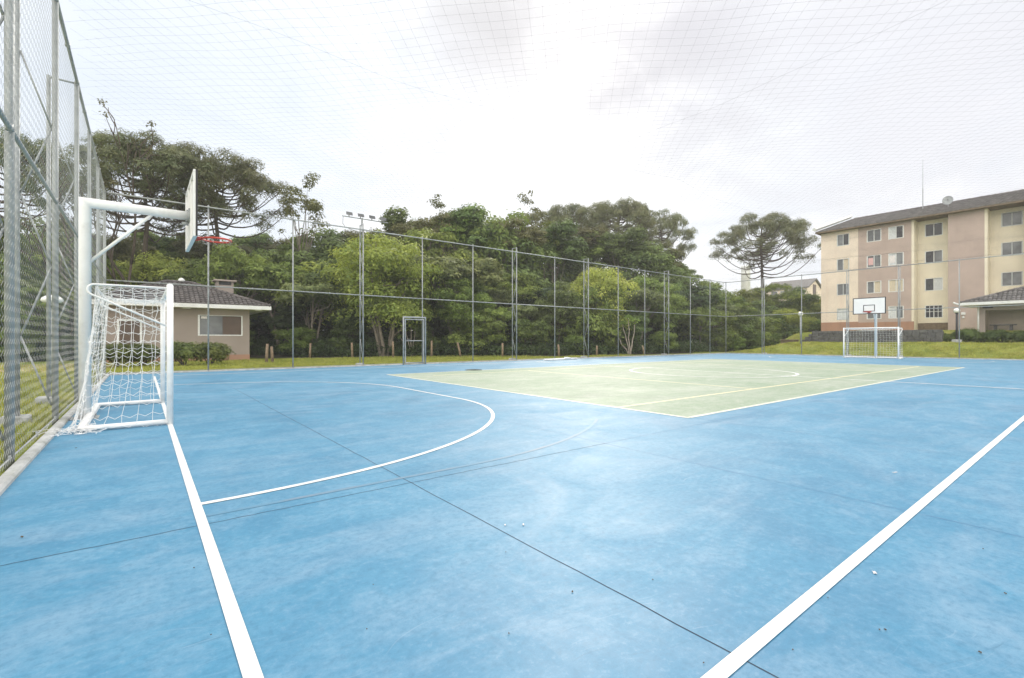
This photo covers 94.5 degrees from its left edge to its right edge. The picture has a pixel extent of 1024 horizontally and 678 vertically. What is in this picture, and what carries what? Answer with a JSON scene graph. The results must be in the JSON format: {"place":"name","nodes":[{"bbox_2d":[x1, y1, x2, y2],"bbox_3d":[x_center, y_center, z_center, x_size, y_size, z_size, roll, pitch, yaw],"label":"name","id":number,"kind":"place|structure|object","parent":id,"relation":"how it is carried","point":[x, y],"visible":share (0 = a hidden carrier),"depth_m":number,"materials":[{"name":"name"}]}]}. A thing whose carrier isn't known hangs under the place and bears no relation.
{"place":"outdoors","nodes":[
{"label":"outdoors","id":0,"kind":"place"},
{"bbox_2d":[91,278,271,362],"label":"tiled house","id":1,"kind":"structure","parent":0,"point":[234,308],"depth_m":28.44,"materials":[{"name":"beige paint"}]},
{"bbox_2d":[117,319,141,361],"bbox_3d":[-21.366,0.057,26.434,1.100,2.400,0.030,0,0,-38],"label":"window","id":2,"kind":"structure","parent":1,"relation":"in","point":[127,336],"depth_m":26.43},
{"bbox_2d":[198,315,242,335],"bbox_3d":[-17.962,-0.868,29.165,2.352,1.250,0.120,0,0,-38],"label":"window","id":3,"kind":"structure","parent":1,"relation":"in","point":[213,322],"depth_m":29.20,"materials":[{"name":"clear glass"}]},
{"bbox_2d":[250,345,697,357],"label":"forest floor","id":4,"kind":"structure","parent":0,"point":[269,356],"depth_m":38.36,"materials":[{"name":"brown soil"}]},
{"bbox_2d":[0,251,63,313],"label":"forest tree","id":5,"kind":"object","parent":4,"relation":"on","point":[22,273],"visible":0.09,"depth_m":30.54,"materials":[{"name":"green plant"}]},
{"bbox_2d":[0,125,86,226],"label":"araucaria pine","id":6,"kind":"object","parent":4,"relation":"on","point":[25,168],"visible":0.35,"depth_m":30.20,"materials":[{"name":"green plant"}]},
{"bbox_2d":[0,275,102,332],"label":"forest tree","id":7,"kind":"object","parent":4,"relation":"on","point":[33,282],"visible":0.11,"depth_m":30.01,"materials":[{"name":"green plant"}]},
{"bbox_2d":[0,230,125,332],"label":"forest tree","id":8,"kind":"object","parent":4,"relation":"on","point":[67,260],"visible":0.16,"depth_m":31.86,"materials":[{"name":"green plant"}]},
{"bbox_2d":[20,145,110,312],"bbox_3d":[-29.823,-5.423,30.619,4.990,13.963,4.353,0,0,9],"label":"bare tree","id":9,"kind":"object","parent":4,"relation":"on","point":[62,217],"visible":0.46,"depth_m":30.50,"materials":[{"name":"green plant"}]},
{"bbox_2d":[59,98,163,288],"bbox_3d":[-28.734,-7.674,33.875,6.231,18.599,5.436,0,0,-30],"label":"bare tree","id":10,"kind":"object","parent":4,"relation":"on","point":[110,253],"visible":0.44,"depth_m":34.24,"materials":[{"name":"green plant"}]},
{"bbox_2d":[42,127,236,283],"bbox_3d":[-30.367,-7.271,39.142,13.490,17.777,13.350,0,0,-7],"label":"araucaria pine","id":11,"kind":"object","parent":4,"relation":"on","point":[105,152],"visible":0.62,"depth_m":36.42,"materials":[{"name":"green plant"}]},
{"bbox_2d":[101,250,189,287],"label":"forest tree","id":12,"kind":"object","parent":4,"relation":"on","point":[150,265],"visible":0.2,"depth_m":38.15,"materials":[{"name":"green plant"}]},
{"bbox_2d":[124,227,184,268],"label":"forest tree","id":13,"kind":"object","parent":4,"relation":"on","point":[139,235],"visible":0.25,"depth_m":45.36,"materials":[{"name":"green plant"}]},
{"bbox_2d":[159,255,247,295],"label":"forest tree","id":14,"kind":"object","parent":4,"relation":"on","point":[187,278],"visible":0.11,"depth_m":37.61,"materials":[{"name":"green plant"}]},
{"bbox_2d":[121,139,292,275],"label":"araucaria pine","id":15,"kind":"object","parent":4,"relation":"on","point":[251,175],"visible":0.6,"depth_m":40.98,"materials":[{"name":"green plant"}]},
{"bbox_2d":[168,231,251,281],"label":"forest tree","id":16,"kind":"object","parent":4,"relation":"on","point":[197,250],"visible":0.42,"depth_m":44.99,"materials":[{"name":"green plant"}]},
{"bbox_2d":[191,240,279,300],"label":"forest tree","id":17,"kind":"object","parent":4,"relation":"on","point":[241,269],"visible":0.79,"depth_m":37.24,"materials":[{"name":"green plant"}]},
{"bbox_2d":[228,231,274,263],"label":"forest tree","id":18,"kind":"object","parent":4,"relation":"on","point":[261,237],"visible":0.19,"depth_m":52.07,"materials":[{"name":"green plant"}]},
{"bbox_2d":[241,261,307,354],"bbox_3d":[-19.282,-2.513,39.767,5.276,8.337,5.352,0,0,25],"label":"forest tree","id":19,"kind":"object","parent":4,"relation":"on","point":[280,267],"visible":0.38,"depth_m":38.37,"materials":[{"name":"green plant"}]},
{"bbox_2d":[254,296,332,344],"bbox_3d":[-18.893,-1.189,43.346,8.861,5.716,8.545,0,0,-31],"label":"forest shrub","id":20,"kind":"object","parent":4,"relation":"on","point":[267,318],"visible":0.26,"depth_m":39.84,"materials":[{"name":"green plant"}]},
{"bbox_2d":[270,326,317,354],"bbox_3d":[-16.614,0.223,36.122,3.443,2.546,3.588,0,0,6],"label":"forest shrub","id":21,"kind":"object","parent":4,"relation":"on","point":[307,339],"visible":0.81,"depth_m":35.53,"materials":[{"name":"green plant"}]},
{"bbox_2d":[246,225,353,312],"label":"forest tree","id":22,"kind":"object","parent":4,"relation":"on","point":[303,253],"visible":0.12,"depth_m":43.47,"materials":[{"name":"green plant"}]},
{"bbox_2d":[275,171,329,319],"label":"forest tree","id":23,"kind":"object","parent":4,"relation":"on","point":[313,205],"visible":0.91,"depth_m":42.32,"materials":[{"name":"green plant"}]},
{"bbox_2d":[270,272,337,350],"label":"forest tree","id":24,"kind":"object","parent":4,"relation":"on","point":[278,295],"visible":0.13,"depth_m":37.95,"materials":[{"name":"green plant"}]},
{"bbox_2d":[277,282,351,355],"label":"forest tree","id":25,"kind":"object","parent":4,"relation":"on","point":[320,287],"visible":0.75,"depth_m":36.40,"materials":[{"name":"green plant"}]},
{"bbox_2d":[295,257,368,337],"bbox_3d":[-14.655,-2.738,40.206,7.664,8.644,6.474,0,0,-13],"label":"forest tree","id":26,"kind":"object","parent":4,"relation":"on","point":[315,275],"visible":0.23,"depth_m":38.33,"materials":[{"name":"green plant"}]},
{"bbox_2d":[282,297,382,350],"bbox_3d":[-16.416,-1.377,43.469,9.176,6.139,9.516,0,0,-30],"label":"forest shrub","id":27,"kind":"object","parent":4,"relation":"on","point":[299,309],"visible":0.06,"depth_m":39.62,"materials":[{"name":"green plant"}]},
{"bbox_2d":[330,308,370,341],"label":"forest tree","id":28,"kind":"object","parent":4,"relation":"on","point":[344,333],"visible":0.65,"depth_m":37.79,"materials":[{"name":"green plant"}]},
{"bbox_2d":[294,244,432,341],"bbox_3d":[-11.931,-3.381,41.388,12.201,10.141,12.754,0,0,38],"label":"forest tree","id":29,"kind":"object","parent":4,"relation":"on","point":[325,270],"visible":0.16,"depth_m":38.28,"materials":[{"name":"green plant"}]},
{"bbox_2d":[0,327,766,361],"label":"undergrowth","id":30,"kind":"object","parent":4,"relation":"on","point":[371,349],"visible":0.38,"depth_m":38.13,"materials":[{"name":"green plant"}]},
{"bbox_2d":[677,308,741,350],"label":"forest shrub","id":31,"kind":"object","parent":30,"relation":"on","point":[715,323],"visible":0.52,"depth_m":50.87,"materials":[{"name":"green plant"}]},
{"bbox_2d":[328,229,447,355],"bbox_3d":[-9.896,-3.264,36.422,9.972,9.890,9.539,0,0,37],"label":"forest tree","id":32,"kind":"object","parent":4,"relation":"on","point":[372,254],"visible":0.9,"depth_m":35.01,"materials":[{"name":"green plant"}]},
{"bbox_2d":[349,300,443,346],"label":"forest shrub","id":33,"kind":"object","parent":4,"relation":"on","point":[434,325],"visible":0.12,"depth_m":41.39,"materials":[{"name":"green plant"}]},
{"bbox_2d":[378,205,431,250],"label":"forest tree","id":34,"kind":"object","parent":4,"relation":"on","point":[401,216],"visible":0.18,"depth_m":49.01,"materials":[{"name":"green plant"}]},
{"bbox_2d":[383,211,461,253],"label":"forest tree","id":35,"kind":"object","parent":4,"relation":"on","point":[430,223],"visible":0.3,"depth_m":47.29,"materials":[{"name":"green plant"}]},
{"bbox_2d":[388,227,482,337],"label":"forest tree","id":36,"kind":"object","parent":4,"relation":"on","point":[427,235],"visible":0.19,"depth_m":42.02,"materials":[{"name":"green plant"}]},
{"bbox_2d":[423,210,472,257],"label":"forest tree","id":37,"kind":"object","parent":4,"relation":"on","point":[455,232],"visible":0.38,"depth_m":47.90,"materials":[{"name":"green plant"}]},
{"bbox_2d":[406,254,506,353],"bbox_3d":[-4.617,-2.728,41.021,9.422,8.800,8.270,0,0,-25],"label":"forest tree","id":38,"kind":"object","parent":4,"relation":"on","point":[478,270],"visible":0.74,"depth_m":39.46,"materials":[{"name":"green plant"}]},
{"bbox_2d":[423,274,494,335],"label":"forest tree","id":39,"kind":"object","parent":4,"relation":"on","point":[477,290],"visible":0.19,"depth_m":42.42,"materials":[{"name":"green plant"}]},
{"bbox_2d":[429,277,493,331],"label":"forest tree","id":40,"kind":"object","parent":4,"relation":"on","point":[459,294],"visible":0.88,"depth_m":38.00,"materials":[{"name":"green plant"}]},
{"bbox_2d":[429,202,502,255],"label":"forest tree","id":41,"kind":"object","parent":4,"relation":"on","point":[463,215],"visible":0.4,"depth_m":47.78,"materials":[{"name":"green plant"}]},
{"bbox_2d":[444,314,509,354],"bbox_3d":[-3.013,-0.259,38.638,5.741,3.631,5.509,0,0,0],"label":"forest shrub","id":42,"kind":"object","parent":4,"relation":"on","point":[487,321],"visible":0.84,"depth_m":37.32,"materials":[{"name":"green plant"}]},
{"bbox_2d":[477,303,513,334],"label":"forest tree","id":43,"kind":"object","parent":4,"relation":"on","point":[504,313],"visible":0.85,"depth_m":39.11,"materials":[{"name":"green plant"}]},
{"bbox_2d":[474,289,517,351],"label":"forest tree","id":44,"kind":"object","parent":4,"relation":"on","point":[501,298],"visible":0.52,"depth_m":44.48,"materials":[{"name":"green plant"}]},
{"bbox_2d":[438,216,559,289],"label":"forest tree","id":45,"kind":"object","parent":4,"relation":"on","point":[535,276],"visible":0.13,"depth_m":49.95,"materials":[{"name":"green plant"}]},
{"bbox_2d":[464,203,546,289],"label":"forest tree","id":46,"kind":"object","parent":4,"relation":"on","point":[493,252],"visible":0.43,"depth_m":48.84,"materials":[{"name":"green plant"}]},
{"bbox_2d":[482,271,543,340],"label":"forest tree","id":47,"kind":"object","parent":4,"relation":"on","point":[505,283],"visible":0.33,"depth_m":46.35,"materials":[{"name":"green plant"}]},
{"bbox_2d":[480,217,548,278],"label":"forest tree","id":48,"kind":"object","parent":4,"relation":"on","point":[526,232],"visible":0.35,"depth_m":49.76,"materials":[{"name":"green plant"}]},
{"bbox_2d":[515,190,547,228],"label":"forest tree","id":49,"kind":"object","parent":4,"relation":"on","point":[541,214],"visible":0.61,"depth_m":56.77,"materials":[{"name":"green plant"}]},
{"bbox_2d":[509,317,555,354],"bbox_3d":[1.701,-0.136,38.896,3.889,3.517,3.360,0,0,-35],"label":"forest shrub","id":50,"kind":"object","parent":4,"relation":"on","point":[523,333],"visible":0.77,"depth_m":38.33,"materials":[{"name":"green plant"}]},
{"bbox_2d":[500,286,586,348],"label":"tree","id":51,"kind":"object","parent":4,"relation":"on","point":[547,289],"visible":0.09,"depth_m":45.14,"materials":[{"name":"green plant"}]},
{"bbox_2d":[532,280,586,347],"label":"forest tree","id":52,"kind":"object","parent":4,"relation":"on","point":[564,315],"visible":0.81,"depth_m":40.95,"materials":[{"name":"green plant"}]},
{"bbox_2d":[528,217,591,281],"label":"forest tree","id":53,"kind":"object","parent":4,"relation":"on","point":[574,242],"visible":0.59,"depth_m":55.44,"materials":[{"name":"green plant"}]},
{"bbox_2d":[531,258,590,287],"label":"forest tree","id":54,"kind":"object","parent":4,"relation":"on","point":[566,270],"visible":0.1,"depth_m":58.89,"materials":[{"name":"green plant"}]},
{"bbox_2d":[533,201,608,228],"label":"araucaria pine","id":55,"kind":"object","parent":4,"relation":"on","point":[581,216],"visible":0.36,"depth_m":67.60,"materials":[{"name":"green plant"}]},
{"bbox_2d":[547,224,610,276],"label":"forest tree","id":56,"kind":"object","parent":4,"relation":"on","point":[584,230],"visible":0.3,"depth_m":60.85,"materials":[{"name":"green plant"}]},
{"bbox_2d":[556,284,629,352],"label":"forest shrub","id":57,"kind":"object","parent":4,"relation":"on","point":[593,329],"visible":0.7,"depth_m":41.55,"materials":[{"name":"green plant"}]},
{"bbox_2d":[564,267,640,353],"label":"forest tree","id":58,"kind":"object","parent":4,"relation":"on","point":[607,282],"visible":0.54,"depth_m":42.31,"materials":[{"name":"green plant"}]},
{"bbox_2d":[581,231,626,275],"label":"forest tree","id":59,"kind":"object","parent":4,"relation":"on","point":[594,250],"visible":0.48,"depth_m":60.51,"materials":[{"name":"green plant"}]},
{"bbox_2d":[582,196,659,245],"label":"araucaria pine","id":60,"kind":"object","parent":4,"relation":"on","point":[646,211],"visible":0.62,"depth_m":69.23,"materials":[{"name":"green plant"}]},
{"bbox_2d":[597,224,651,280],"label":"forest tree","id":61,"kind":"object","parent":4,"relation":"on","point":[638,234],"visible":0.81,"depth_m":58.37,"materials":[{"name":"green plant"}]},
{"bbox_2d":[616,305,651,347],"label":"forest tree","id":62,"kind":"object","parent":4,"relation":"on","point":[638,326],"visible":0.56,"depth_m":43.65,"materials":[{"name":"green plant"}]},
{"bbox_2d":[612,288,670,352],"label":"forest tree","id":63,"kind":"object","parent":4,"relation":"on","point":[637,298],"visible":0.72,"depth_m":44.60,"materials":[{"name":"green plant"}]},
{"bbox_2d":[599,240,697,290],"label":"forest tree","id":64,"kind":"object","parent":4,"relation":"on","point":[651,259],"visible":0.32,"depth_m":59.02,"materials":[{"name":"green plant"}]},
{"bbox_2d":[648,330,679,352],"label":"forest shrub","id":65,"kind":"object","parent":4,"relation":"on","point":[657,338],"visible":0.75,"depth_m":45.01,"materials":[{"name":"green plant"}]},
{"bbox_2d":[633,208,698,266],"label":"araucaria pine","id":66,"kind":"object","parent":4,"relation":"on","point":[668,223],"visible":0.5,"depth_m":74.80,"materials":[{"name":"green plant"}]},
{"bbox_2d":[642,281,691,331],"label":"forest tree","id":67,"kind":"object","parent":4,"relation":"on","point":[659,320],"visible":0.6,"depth_m":48.63,"materials":[{"name":"green plant"}]},
{"bbox_2d":[653,283,724,339],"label":"tree","id":68,"kind":"object","parent":4,"relation":"on","point":[698,289],"visible":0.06,"depth_m":54.14,"materials":[{"name":"green plant"}]},
{"bbox_2d":[673,274,728,349],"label":"forest tree","id":69,"kind":"object","parent":4,"relation":"on","point":[714,292],"visible":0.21,"depth_m":54.68,"materials":[{"name":"green plant"}]},
{"bbox_2d":[731,286,780,306],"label":"forest tree","id":70,"kind":"object","parent":4,"relation":"on","point":[750,293],"visible":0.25,"depth_m":73.57,"materials":[{"name":"green plant"}]},
{"bbox_2d":[708,211,820,346],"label":"araucaria pine","id":71,"kind":"object","parent":4,"relation":"on","point":[736,234],"visible":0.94,"depth_m":72.58,"materials":[{"name":"green plant"}]},
{"bbox_2d":[750,283,808,311],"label":"forest tree","id":72,"kind":"object","parent":4,"relation":"on","point":[792,296],"visible":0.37,"depth_m":72.88,"materials":[{"name":"green plant"}]},
{"bbox_2d":[0,353,1023,677],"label":"court floor","id":73,"kind":"structure","parent":0,"point":[406,579],"depth_m":3.08,"materials":[{"name":"blue paint"}]},
{"bbox_2d":[17,283,172,436],"bbox_3d":[-6.517,0.228,7.528,1.728,2.114,3.514,0,0,-38],"label":"football goal","id":74,"kind":"object","parent":73,"relation":"on","point":[165,301],"visible":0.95,"depth_m":6.99,"materials":[{"name":"white metal"}]},
{"bbox_2d":[69,169,231,420],"bbox_3d":[-6.156,-0.713,8.332,2.098,4.140,1.650,0,0,-13],"label":"basketball hoop","id":75,"kind":"object","parent":73,"relation":"on","point":[189,215],"visible":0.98,"depth_m":7.57,"materials":[{"name":"white metal"}]},
{"bbox_2d":[1,391,778,677],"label":"court joints","id":76,"kind":"object","parent":73,"relation":"on","point":[491,525],"visible":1,"depth_m":2.83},
{"bbox_2d":[207,419,597,515],"bbox_3d":[-0.208,1.255,5.262,0.588,0.001,5.436,0,0,41],"label":"court marking line","id":77,"kind":"object","parent":73,"relation":"on","point":[582,431],"visible":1,"depth_m":4.24,"materials":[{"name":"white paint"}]},
{"bbox_2d":[0,353,1021,495],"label":"kerb","id":78,"kind":"structure","parent":73,"relation":"on","point":[12,473],"depth_m":7.61,"materials":[{"name":"concrete"}]},
{"bbox_2d":[0,0,105,470],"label":"wire fence","id":79,"kind":"object","parent":78,"relation":"on","point":[10,227],"visible":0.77,"depth_m":6.99,"materials":[{"name":"metal"}]},
{"bbox_2d":[70,0,1023,280],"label":"overhead net","id":80,"kind":"object","parent":79,"relation":"attached to","point":[614,152],"visible":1,"depth_m":13.29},
{"bbox_2d":[103,192,726,372],"bbox_3d":[2.434,-2.018,30.165,43.164,6.950,0.650,0,0,-38],"label":"wire fence","id":81,"kind":"object","parent":78,"relation":"on","point":[368,295],"visible":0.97,"depth_m":22.73,"materials":[{"name":"metal"}]},
{"bbox_2d":[726,253,1023,358],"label":"wire fence","id":82,"kind":"object","parent":78,"relation":"on","point":[848,311],"visible":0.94,"depth_m":34.35,"materials":[{"name":"metal"}]},
{"bbox_2d":[47,357,1022,536],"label":"court painted joints","id":83,"kind":"object","parent":73,"relation":"on","point":[688,426],"visible":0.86,"depth_m":6.26,"materials":[{"name":"blue paint"}]},
{"bbox_2d":[154,355,1023,677],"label":"court white lines","id":84,"kind":"object","parent":73,"relation":"on","point":[738,657],"visible":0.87,"depth_m":2.59,"materials":[{"name":"white paint"}]},
{"bbox_2d":[391,359,961,416],"bbox_3d":[7.963,1.261,19.161,22.250,0.012,11.820,0,0,-38],"label":"court green area","id":85,"kind":"object","parent":73,"relation":"on","point":[607,389],"visible":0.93,"depth_m":14.52,"materials":[{"name":"green paint"}]},
{"bbox_2d":[388,359,964,417],"bbox_3d":[7.963,1.253,19.161,22.400,0.001,11.970,0,0,-38],"label":"court boundary line","id":86,"kind":"object","parent":85,"relation":"on","point":[695,415],"visible":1,"depth_m":10.43,"materials":[{"name":"white paint"}]},
{"bbox_2d":[433,360,919,406],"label":"court yellow lines","id":87,"kind":"object","parent":85,"relation":"on","point":[702,384],"visible":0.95,"depth_m":13.83,"materials":[{"name":"yellow paint"}]},
{"bbox_2d":[853,297,885,357],"bbox_3d":[24.080,-0.713,31.412,2.098,4.140,1.650,0,0,-13],"label":"basketball hoop","id":88,"kind":"object","parent":73,"relation":"on","point":[874,306],"visible":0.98,"depth_m":31.41,"materials":[{"name":"white metal"}]},
{"bbox_2d":[843,327,902,358],"bbox_3d":[24.430,0.228,32.270,1.728,2.114,3.514,0,0,-38],"label":"football goal","id":89,"kind":"object","parent":73,"relation":"on","point":[873,328],"visible":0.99,"depth_m":32.09,"materials":[{"name":"white metal"}]},
{"bbox_2d":[0,330,1023,475],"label":"lawn","id":90,"kind":"structure","parent":0,"point":[25,449],"depth_m":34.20,"materials":[{"name":"green plant"}]},
{"bbox_2d":[0,328,44,356],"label":"forest shrub","id":91,"kind":"object","parent":90,"relation":"on","point":[29,338],"visible":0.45,"depth_m":27.95,"materials":[{"name":"green plant"}]},
{"bbox_2d":[0,285,72,338],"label":"forest tree","id":92,"kind":"object","parent":90,"relation":"on","point":[29,310],"visible":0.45,"depth_m":29.09,"materials":[{"name":"green plant"}]},
{"bbox_2d":[92,342,138,367],"bbox_3d":[-18.465,0.750,22.157,1.890,1.346,2.152,0,0,-38],"label":"garden bush","id":93,"kind":"object","parent":90,"relation":"on","point":[119,356],"visible":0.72,"depth_m":21.77,"materials":[{"name":"green plant"}]},
{"bbox_2d":[102,233,156,271],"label":"forest tree","id":94,"kind":"object","parent":90,"relation":"on","point":[126,246],"visible":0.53,"depth_m":41.84,"materials":[{"name":"green plant"}]},
{"bbox_2d":[124,342,159,366],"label":"garden bush","id":95,"kind":"object","parent":90,"relation":"on","point":[146,354],"visible":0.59,"depth_m":22.50,"materials":[{"name":"green plant"}]},
{"bbox_2d":[157,340,201,365],"bbox_3d":[-16.554,0.728,23.735,1.941,1.392,1.980,0,0,11],"label":"garden bush","id":96,"kind":"object","parent":90,"relation":"on","point":[187,350],"visible":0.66,"depth_m":23.38,"materials":[{"name":"green plant"}]},
{"bbox_2d":[191,341,235,363],"bbox_3d":[-15.580,0.749,24.472,2.286,1.346,2.094,0,0,-38],"label":"garden bush","id":97,"kind":"object","parent":90,"relation":"on","point":[215,348],"visible":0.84,"depth_m":24.10,"materials":[{"name":"green plant"}]},
{"bbox_2d":[724,312,761,350],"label":"forest shrub","id":98,"kind":"object","parent":90,"relation":"on","point":[744,325],"visible":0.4,"depth_m":54.66,"materials":[{"name":"green plant"}]},
{"bbox_2d":[738,316,785,344],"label":"forest shrub","id":99,"kind":"object","parent":90,"relation":"on","point":[759,321],"visible":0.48,"depth_m":57.44,"materials":[{"name":"green plant"}]},
{"bbox_2d":[756,313,803,345],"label":"forest shrub","id":100,"kind":"object","parent":90,"relation":"on","point":[788,332],"visible":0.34,"depth_m":58.75,"materials":[{"name":"green plant"}]},
{"bbox_2d":[767,278,820,304],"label":"house","id":101,"kind":"structure","parent":90,"relation":"on","point":[816,283],"depth_m":119.08,"materials":[{"name":"beige paint"}]},
{"bbox_2d":[772,308,817,338],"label":"forest tree","id":102,"kind":"object","parent":90,"relation":"on","point":[790,315],"visible":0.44,"depth_m":61.26,"materials":[{"name":"green plant"}]},
{"bbox_2d":[802,330,943,342],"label":"stone wall","id":103,"kind":"structure","parent":90,"relation":"on","point":[925,334],"depth_m":40.84,"materials":[{"name":"grey stone"}]},
{"bbox_2d":[812,188,1023,330],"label":"apartment block","id":104,"kind":"structure","parent":90,"relation":"on","point":[910,236],"depth_m":48.25,"materials":[{"name":"beige paint"}]},
{"bbox_2d":[953,286,1023,331],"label":"picnic pavilion","id":105,"kind":"structure","parent":90,"relation":"on","point":[983,323],"depth_m":38.59,"materials":[{"name":"beige paint"}]},
{"bbox_2d":[0,0,1023,330],"label":"sky","id":106,"kind":"structure","parent":0,"point":[493,126],"materials":[{"name":"white"}]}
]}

